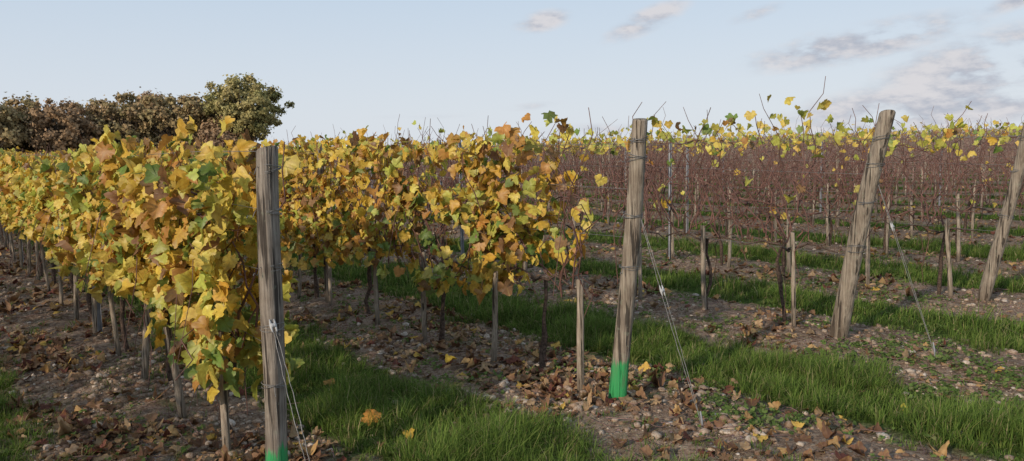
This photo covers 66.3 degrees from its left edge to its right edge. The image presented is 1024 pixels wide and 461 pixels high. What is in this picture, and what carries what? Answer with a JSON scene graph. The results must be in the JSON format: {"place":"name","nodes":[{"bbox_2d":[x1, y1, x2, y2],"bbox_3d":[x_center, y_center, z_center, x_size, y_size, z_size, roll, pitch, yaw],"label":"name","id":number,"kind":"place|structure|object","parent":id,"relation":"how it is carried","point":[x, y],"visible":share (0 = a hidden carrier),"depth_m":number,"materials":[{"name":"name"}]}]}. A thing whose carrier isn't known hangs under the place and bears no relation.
{"place":"outdoors","nodes":[
{"label":"outdoors","id":0,"kind":"place"},
{"bbox_2d":[0,137,1023,460],"bbox_3d":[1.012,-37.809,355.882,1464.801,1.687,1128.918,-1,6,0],"label":"ground","id":1,"kind":"structure","parent":0,"point":[802,339],"depth_m":6.22,"materials":[{"name":"soil"}]},
{"bbox_2d":[9,232,15,259],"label":"vine support stake","id":2,"kind":"object","parent":1,"relation":"on","point":[12,245],"visible":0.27,"depth_m":11.31,"materials":[{"name":"brown wood"}]},
{"bbox_2d":[17,229,22,267],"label":"vine support stake","id":3,"kind":"object","parent":1,"relation":"on","point":[20,252],"visible":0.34,"depth_m":10.59,"materials":[{"name":"brown wood"}]},
{"bbox_2d":[27,239,30,275],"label":"vine support stake","id":4,"kind":"object","parent":1,"relation":"on","point":[29,258],"visible":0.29,"depth_m":9.96,"materials":[{"name":"brown wood"}]},
{"bbox_2d":[35,240,39,279],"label":"vine support stake","id":5,"kind":"object","parent":1,"relation":"on","point":[37,258],"visible":0.44,"depth_m":9.22,"materials":[{"name":"brown wood"}]},
{"bbox_2d":[39,241,50,291],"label":"vine support stake","id":6,"kind":"object","parent":1,"relation":"on","point":[45,272],"visible":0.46,"depth_m":8.57,"materials":[{"name":"brown wood"}]},
{"bbox_2d":[58,265,63,305],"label":"vine support stake","id":7,"kind":"object","parent":1,"relation":"on","point":[61,300],"visible":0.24,"depth_m":7.96,"materials":[{"name":"brown wood"}]},
{"bbox_2d":[73,258,78,319],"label":"vine support stake","id":8,"kind":"object","parent":1,"relation":"on","point":[76,303],"visible":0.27,"depth_m":7.29,"materials":[{"name":"brown wood"}]},
{"bbox_2d":[92,286,97,335],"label":"vine support stake","id":9,"kind":"object","parent":1,"relation":"on","point":[94,317],"visible":0.31,"depth_m":6.55,"materials":[{"name":"brown wood"}]},
{"bbox_2d":[97,302,102,331],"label":"metal trellis post","id":10,"kind":"object","parent":1,"relation":"on","point":[99,320],"visible":0.16,"depth_m":6.73,"materials":[{"name":"metal"}]},
{"bbox_2d":[107,286,121,355],"bbox_3d":[-2.970,0.630,5.841,0.039,0.805,0.098,0,6,8],"label":"vine support stake","id":11,"kind":"object","parent":1,"relation":"on","point":[114,325],"visible":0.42,"depth_m":5.84,"materials":[{"name":"brown wood"}]},
{"bbox_2d":[0,86,256,154],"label":"tree row","id":12,"kind":"object","parent":1,"relation":"on","point":[33,127],"visible":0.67,"depth_m":76.92,"materials":[{"name":"brown plant"}]},
{"bbox_2d":[141,303,150,378],"bbox_3d":[-2.451,0.712,5.248,0.118,0.728,0.044,-3,6,-17],"label":"vine support stake","id":13,"kind":"object","parent":1,"relation":"on","point":[145,357],"visible":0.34,"depth_m":5.24,"materials":[{"name":"brown wood"}]},
{"bbox_2d":[0,115,305,432],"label":"grapevine row","id":14,"kind":"object","parent":1,"relation":"on","point":[120,220],"visible":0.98,"depth_m":4.08,"materials":[{"name":"yellow plant"}]},
{"bbox_2d":[163,308,186,418],"bbox_3d":[-1.942,0.795,4.507,0.118,0.768,0.046,-3,6,-16],"label":"vine support stake","id":15,"kind":"object","parent":1,"relation":"on","point":[179,394],"visible":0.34,"depth_m":4.50,"materials":[{"name":"brown wood"}]},
{"bbox_2d":[214,307,230,451],"bbox_3d":[-1.439,0.788,3.906,0.043,0.834,0.090,-4,7,-22],"label":"vine support stake","id":16,"kind":"object","parent":1,"relation":"on","point":[224,412],"visible":0.33,"depth_m":3.89,"materials":[{"name":"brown wood"}]},
{"bbox_2d":[199,72,294,142],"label":"oak tree","id":17,"kind":"object","parent":1,"relation":"on","point":[251,106],"visible":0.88,"depth_m":78.16,"materials":[{"name":"green plant"}]},
{"bbox_2d":[246,145,287,460],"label":"wooden end post","id":18,"kind":"object","parent":1,"relation":"on","point":[270,268],"visible":0.96,"depth_m":3.47,"materials":[{"name":"brown wood"}]},
{"bbox_2d":[269,319,309,460],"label":"anchor guy wire","id":19,"kind":"object","parent":18,"relation":"attached to","point":[272,325],"visible":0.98,"depth_m":3.38,"materials":[{"name":"grey metal"}]},
{"bbox_2d":[297,249,301,298],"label":"vine support stake","id":20,"kind":"object","parent":1,"relation":"on","point":[299,280],"visible":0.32,"depth_m":8.15,"materials":[{"name":"brown wood"}]},
{"bbox_2d":[6,107,621,368],"bbox_3d":[-16.820,-1.929,26.802,1.138,1.913,57.090,-6,8,-37],"label":"grapevine row","id":21,"kind":"object","parent":1,"relation":"on","point":[490,193],"visible":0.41,"depth_m":5.92,"materials":[{"name":"yellow plant"}]},
{"bbox_2d":[317,144,327,302],"bbox_3d":[-1.834,0.023,7.657,0.061,1.752,0.091,3,7,33],"label":"wooden trellis post","id":22,"kind":"object","parent":1,"relation":"on","point":[325,258],"visible":0.21,"depth_m":7.67,"materials":[{"name":"brown wood"}]},
{"bbox_2d":[328,254,332,305],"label":"vine support stake","id":23,"kind":"object","parent":1,"relation":"on","point":[330,286],"visible":0.38,"depth_m":7.53,"materials":[{"name":"brown wood"}]},
{"bbox_2d":[371,248,379,324],"bbox_3d":[-1.182,0.494,6.792,0.061,0.831,0.039,1,7,21],"label":"vine support stake","id":24,"kind":"object","parent":1,"relation":"on","point":[376,299],"visible":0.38,"depth_m":6.78,"materials":[{"name":"brown wood"}]},
{"bbox_2d":[421,252,426,340],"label":"vine support stake","id":25,"kind":"object","parent":1,"relation":"on","point":[424,315],"visible":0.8,"depth_m":6.15,"materials":[{"name":"brown wood"}]},
{"bbox_2d":[5,76,858,321],"bbox_3d":[-19.758,-2.817,34.455,1.551,2.048,73.204,-6,8,-38],"label":"grapevine row","id":26,"kind":"object","parent":1,"relation":"on","point":[825,104],"visible":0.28,"depth_m":6.91,"materials":[{"name":"yellow plant"}]},
{"bbox_2d":[458,140,463,254],"bbox_3d":[-0.643,-0.318,9.932,0.036,1.720,0.028,-6,8,-37],"label":"metal trellis post","id":27,"kind":"object","parent":1,"relation":"on","point":[461,229],"visible":0.3,"depth_m":9.96,"materials":[{"name":"metal"}]},
{"bbox_2d":[65,354,905,455],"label":"fallen vine leaves","id":28,"kind":"object","parent":1,"relation":"on","point":[75,447],"visible":0.87,"depth_m":4.32,"materials":[{"name":"orange plant"}]},
{"bbox_2d":[491,271,497,361],"bbox_3d":[-0.119,0.635,5.427,0.044,0.730,0.122,-4,7,-25],"label":"vine support stake","id":29,"kind":"object","parent":1,"relation":"on","point":[494,318],"visible":0.88,"depth_m":5.40,"materials":[{"name":"brown wood"}]},
{"bbox_2d":[0,174,1023,460],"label":"grass","id":30,"kind":"structure","parent":1,"relation":"on","point":[780,378],"depth_m":5.09,"materials":[{"name":"green plant"}]},
{"bbox_2d":[0,202,1023,460],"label":"stones","id":31,"kind":"object","parent":1,"relation":"on","point":[142,384],"visible":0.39,"depth_m":5.09,"materials":[{"name":"grey stone"}]},
{"bbox_2d":[0,235,1023,460],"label":"weeds","id":32,"kind":"object","parent":1,"relation":"on","point":[798,416],"visible":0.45,"depth_m":5.43,"materials":[{"name":"green plant"}]},
{"bbox_2d":[0,135,1023,253],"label":"vine support stakes","id":33,"kind":"object","parent":1,"relation":"on","point":[4,238],"visible":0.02,"depth_m":21.46,"materials":[{"name":"brown wood"}]},
{"bbox_2d":[0,186,1023,460],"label":"fallen leaves","id":34,"kind":"object","parent":1,"relation":"on","point":[64,424],"depth_m":5.19,"materials":[{"name":"brown plant"}]},
{"bbox_2d":[21,101,1011,294],"bbox_3d":[-17.797,-3.014,35.884,2.063,2.071,73.357,-6,8,-37],"label":"grapevine row","id":35,"kind":"object","parent":1,"relation":"on","point":[951,130],"visible":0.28,"depth_m":8.76,"materials":[{"name":"brown plant"}]},
{"bbox_2d":[522,245,526,270],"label":"vine support stake","id":36,"kind":"object","parent":1,"relation":"on","point":[524,266],"visible":0.02,"depth_m":8.97,"materials":[{"name":"brown wood"}]},
{"bbox_2d":[572,217,577,285],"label":"vine support stake","id":37,"kind":"object","parent":1,"relation":"on","point":[576,271],"visible":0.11,"depth_m":8.26,"materials":[{"name":"brown wood"}]},
{"bbox_2d":[576,279,583,390],"bbox_3d":[0.415,0.671,4.743,0.050,0.764,0.054,-1,6,0],"label":"vine support stake","id":38,"kind":"object","parent":1,"relation":"on","point":[580,337],"visible":0.88,"depth_m":4.72,"materials":[{"name":"brown wood"}]},
{"bbox_2d":[156,108,1023,250],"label":"grapevine row","id":39,"kind":"object","parent":1,"relation":"on","point":[1001,141],"visible":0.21,"depth_m":10.80,"materials":[{"name":"brown plant"}]},
{"bbox_2d":[607,180,609,224],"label":"vine support stake","id":40,"kind":"object","parent":1,"relation":"on","point":[608,210],"visible":0.54,"depth_m":14.37,"materials":[{"name":"brown wood"}]},
{"bbox_2d":[607,143,610,187],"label":"wooden trellis post","id":41,"kind":"object","parent":1,"relation":"on","point":[608,160],"visible":0.16,"depth_m":17.54,"materials":[{"name":"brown wood"}]},
{"bbox_2d":[226,115,1020,208],"bbox_3d":[-10.690,-3.777,41.276,2.177,2.140,73.419,-6,8,-38],"label":"grapevine row","id":42,"kind":"object","parent":1,"relation":"on","point":[995,123],"visible":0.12,"depth_m":17.11,"materials":[{"name":"brown plant"}]},
{"bbox_2d":[227,121,1023,200],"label":"grapevine row","id":43,"kind":"object","parent":1,"relation":"on","point":[977,135],"visible":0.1,"depth_m":19.78,"materials":[{"name":"yellow plant"}]},
{"bbox_2d":[608,118,648,399],"bbox_3d":[0.637,0.277,4.443,0.161,1.805,0.289,-5,7,-34],"label":"wooden end post","id":44,"kind":"object","parent":1,"relation":"on","point":[633,216],"visible":0.97,"depth_m":4.39,"materials":[{"name":"brown wood"}]},
{"bbox_2d":[641,219,702,425],"bbox_3d":[0.854,0.474,4.253,0.034,1.234,0.484,-6,8,-39],"label":"anchor guy wire","id":45,"kind":"object","parent":44,"relation":"attached to","point":[663,291],"visible":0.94,"depth_m":4.24,"materials":[{"name":"grey metal"}]},
{"bbox_2d":[251,123,1020,184],"bbox_3d":[-5.213,-4.349,45.468,1.838,2.139,73.505,-6,8,-37],"label":"grapevine row","id":46,"kind":"object","parent":1,"relation":"on","point":[850,151],"visible":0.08,"depth_m":23.60,"materials":[{"name":"yellow plant"}]},
{"bbox_2d":[250,106,1023,236],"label":"grapevine row","id":47,"kind":"object","parent":1,"relation":"on","point":[1013,126],"visible":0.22,"depth_m":13.18,"materials":[{"name":"brown plant"}]},
{"bbox_2d":[254,114,1023,220],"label":"grapevine row","id":48,"kind":"object","parent":1,"relation":"on","point":[909,150],"visible":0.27,"depth_m":15.21,"materials":[{"name":"yellow plant"}]},
{"bbox_2d":[638,241,642,299],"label":"vine support stake","id":49,"kind":"object","parent":1,"relation":"on","point":[640,278],"visible":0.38,"depth_m":7.56,"materials":[{"name":"brown wood"}]},
{"bbox_2d":[304,122,1021,179],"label":"distant grapevine rows","id":50,"kind":"object","parent":1,"relation":"on","point":[905,137],"visible":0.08,"depth_m":47.74,"materials":[{"name":"plant"}]},
{"bbox_2d":[309,116,1023,191],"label":"grapevine row","id":51,"kind":"object","parent":1,"relation":"on","point":[1011,131],"visible":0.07,"depth_m":21.65,"materials":[{"name":"yellow plant"}]},
{"bbox_2d":[668,135,671,258],"bbox_3d":[2.060,-0.382,10.214,0.036,1.720,0.028,-6,8,-37],"label":"metal trellis post","id":52,"kind":"object","parent":1,"relation":"on","point":[669,194],"visible":0.65,"depth_m":10.20,"materials":[{"name":"metal"}]},
{"bbox_2d":[671,206,673,258],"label":"vine support stake","id":53,"kind":"object","parent":1,"relation":"on","point":[672,241],"visible":0.56,"depth_m":10.20,"materials":[{"name":"brown wood"}]},
{"bbox_2d":[685,182,687,232],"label":"vine support stake","id":54,"kind":"object","parent":1,"relation":"on","point":[686,198],"visible":0.69,"depth_m":12.93,"materials":[{"name":"brown wood"}]},
{"bbox_2d":[686,135,688,232],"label":"metal trellis post","id":55,"kind":"object","parent":1,"relation":"on","point":[687,166],"visible":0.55,"depth_m":12.87,"materials":[{"name":"metal"}]},
{"bbox_2d":[694,174,696,214],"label":"vine support stake","id":56,"kind":"object","parent":1,"relation":"on","point":[695,198],"visible":0.52,"depth_m":15.68,"materials":[{"name":"brown wood"}]},
{"bbox_2d":[701,225,706,309],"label":"vine support stake","id":57,"kind":"object","parent":1,"relation":"on","point":[703,282],"visible":0.91,"depth_m":6.93,"materials":[{"name":"brown wood"}]},
{"bbox_2d":[727,190,731,236],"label":"vine support stake","id":58,"kind":"object","parent":1,"relation":"on","point":[729,213],"visible":0.23,"depth_m":12.24,"materials":[{"name":"brown wood"}]},
{"bbox_2d":[727,209,733,266],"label":"vine support stake","id":59,"kind":"object","parent":1,"relation":"on","point":[729,251],"visible":0.66,"depth_m":9.52,"materials":[{"name":"brown wood"}]},
{"bbox_2d":[774,190,776,241],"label":"vine support stake","id":60,"kind":"object","parent":1,"relation":"on","point":[775,238],"visible":0.56,"depth_m":11.62,"materials":[{"name":"brown wood"}]},
{"bbox_2d":[786,215,790,274],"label":"vine support stake","id":61,"kind":"object","parent":1,"relation":"on","point":[789,253],"visible":0.73,"depth_m":8.87,"materials":[{"name":"brown wood"}]},
{"bbox_2d":[790,232,795,326],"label":"vine support stake","id":62,"kind":"object","parent":1,"relation":"on","point":[793,294],"visible":0.88,"depth_m":6.24,"materials":[{"name":"brown wood"}]},
{"bbox_2d":[812,184,814,225],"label":"vine support stake","id":63,"kind":"object","parent":1,"relation":"on","point":[813,218],"visible":0.38,"depth_m":13.65,"materials":[{"name":"brown wood"}]},
{"bbox_2d":[819,133,822,211],"bbox_3d":[6.313,-1.125,15.989,0.036,1.720,0.028,-6,8,-37],"label":"metal trellis post","id":64,"kind":"object","parent":1,"relation":"on","point":[821,168],"visible":0.38,"depth_m":16.00,"materials":[{"name":"metal"}]},
{"bbox_2d":[826,183,828,245],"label":"vine support stake","id":65,"kind":"object","parent":1,"relation":"on","point":[827,227],"visible":0.68,"depth_m":10.94,"materials":[{"name":"brown wood"}]},
{"bbox_2d":[835,145,839,226],"bbox_3d":[5.511,-0.750,13.262,0.090,1.747,0.063,-5,8,-35],"label":"wooden trellis post","id":66,"kind":"object","parent":1,"relation":"on","point":[837,190],"visible":0.26,"depth_m":13.25,"materials":[{"name":"brown wood"}]},
{"bbox_2d":[828,110,895,339],"bbox_3d":[2.538,0.079,5.785,0.186,1.902,0.493,-5,8,-35],"label":"wooden end post","id":67,"kind":"object","parent":1,"relation":"on","point":[849,276],"visible":1,"depth_m":5.74,"materials":[{"name":"brown wood"}]},
{"bbox_2d":[878,184,935,355],"bbox_3d":[2.785,0.257,5.558,0.034,1.315,0.481,-6,8,-38],"label":"anchor guy wire","id":68,"kind":"object","parent":67,"relation":"attached to","point":[892,226],"visible":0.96,"depth_m":5.55,"materials":[{"name":"grey metal"}]},
{"bbox_2d":[865,224,869,284],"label":"vine support stake","id":69,"kind":"object","parent":1,"relation":"on","point":[867,266],"visible":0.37,"depth_m":8.15,"materials":[{"name":"brown wood"}]},
{"bbox_2d":[875,194,877,215],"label":"vine support stake","id":70,"kind":"object","parent":1,"relation":"on","point":[876,197],"visible":0.2,"depth_m":15.12,"materials":[{"name":"brown wood"}]},
{"bbox_2d":[885,193,889,253],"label":"vine support stake","id":71,"kind":"object","parent":1,"relation":"on","point":[887,238],"visible":0.55,"depth_m":10.30,"materials":[{"name":"brown wood"}]},
{"bbox_2d":[894,167,899,206],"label":"vine support stake","id":72,"kind":"object","parent":1,"relation":"on","point":[896,190],"visible":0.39,"depth_m":17.09,"materials":[{"name":"brown wood"}]},
{"bbox_2d":[910,185,912,235],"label":"vine support stake","id":73,"kind":"object","parent":1,"relation":"on","point":[911,220],"visible":0.68,"depth_m":12.32,"materials":[{"name":"brown wood"}]},
{"bbox_2d":[921,172,922,219],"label":"vine support stake","id":74,"kind":"object","parent":1,"relation":"on","point":[921,188],"visible":0.3,"depth_m":14.39,"materials":[{"name":"brown wood"}]},
{"bbox_2d":[934,173,936,207],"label":"vine support stake","id":75,"kind":"object","parent":1,"relation":"on","point":[936,193],"visible":0.21,"depth_m":16.45,"materials":[{"name":"brown wood"}]},
{"bbox_2d":[938,129,942,205],"bbox_3d":[8.946,-1.250,16.351,0.036,1.720,0.028,-6,8,-37],"label":"metal trellis post","id":76,"kind":"object","parent":1,"relation":"on","point":[939,201],"visible":0.33,"depth_m":16.39,"materials":[{"name":"metal"}]},
{"bbox_2d":[945,218,952,295],"bbox_3d":[4.185,0.299,7.502,0.122,0.837,0.043,-2,6,-10],"label":"vine support stake","id":77,"kind":"object","parent":1,"relation":"on","point":[948,260],"visible":0.93,"depth_m":7.48,"materials":[{"name":"brown wood"}]},
{"bbox_2d":[956,193,960,260],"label":"vine support stake","id":78,"kind":"object","parent":1,"relation":"on","point":[958,255],"visible":0.89,"depth_m":9.61,"materials":[{"name":"brown wood"}]},
{"bbox_2d":[971,185,975,236],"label":"vine support stake","id":79,"kind":"object","parent":1,"relation":"on","point":[972,219],"visible":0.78,"depth_m":11.62,"materials":[{"name":"brown wood"}]},
{"bbox_2d":[980,171,984,207],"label":"vine support stake","id":80,"kind":"object","parent":1,"relation":"on","point":[982,192],"visible":0.41,"depth_m":15.73,"materials":[{"name":"brown wood"}]},
{"bbox_2d":[977,124,1023,301],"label":"wooden end post","id":81,"kind":"object","parent":1,"relation":"on","point":[994,259],"visible":0.98,"depth_m":7.09,"materials":[{"name":"brown wood"}]},
{"bbox_2d":[0,0,1023,149],"label":"sky","id":82,"kind":"structure","parent":0,"point":[349,66],"materials":[{"name":"blue"}]}
]}

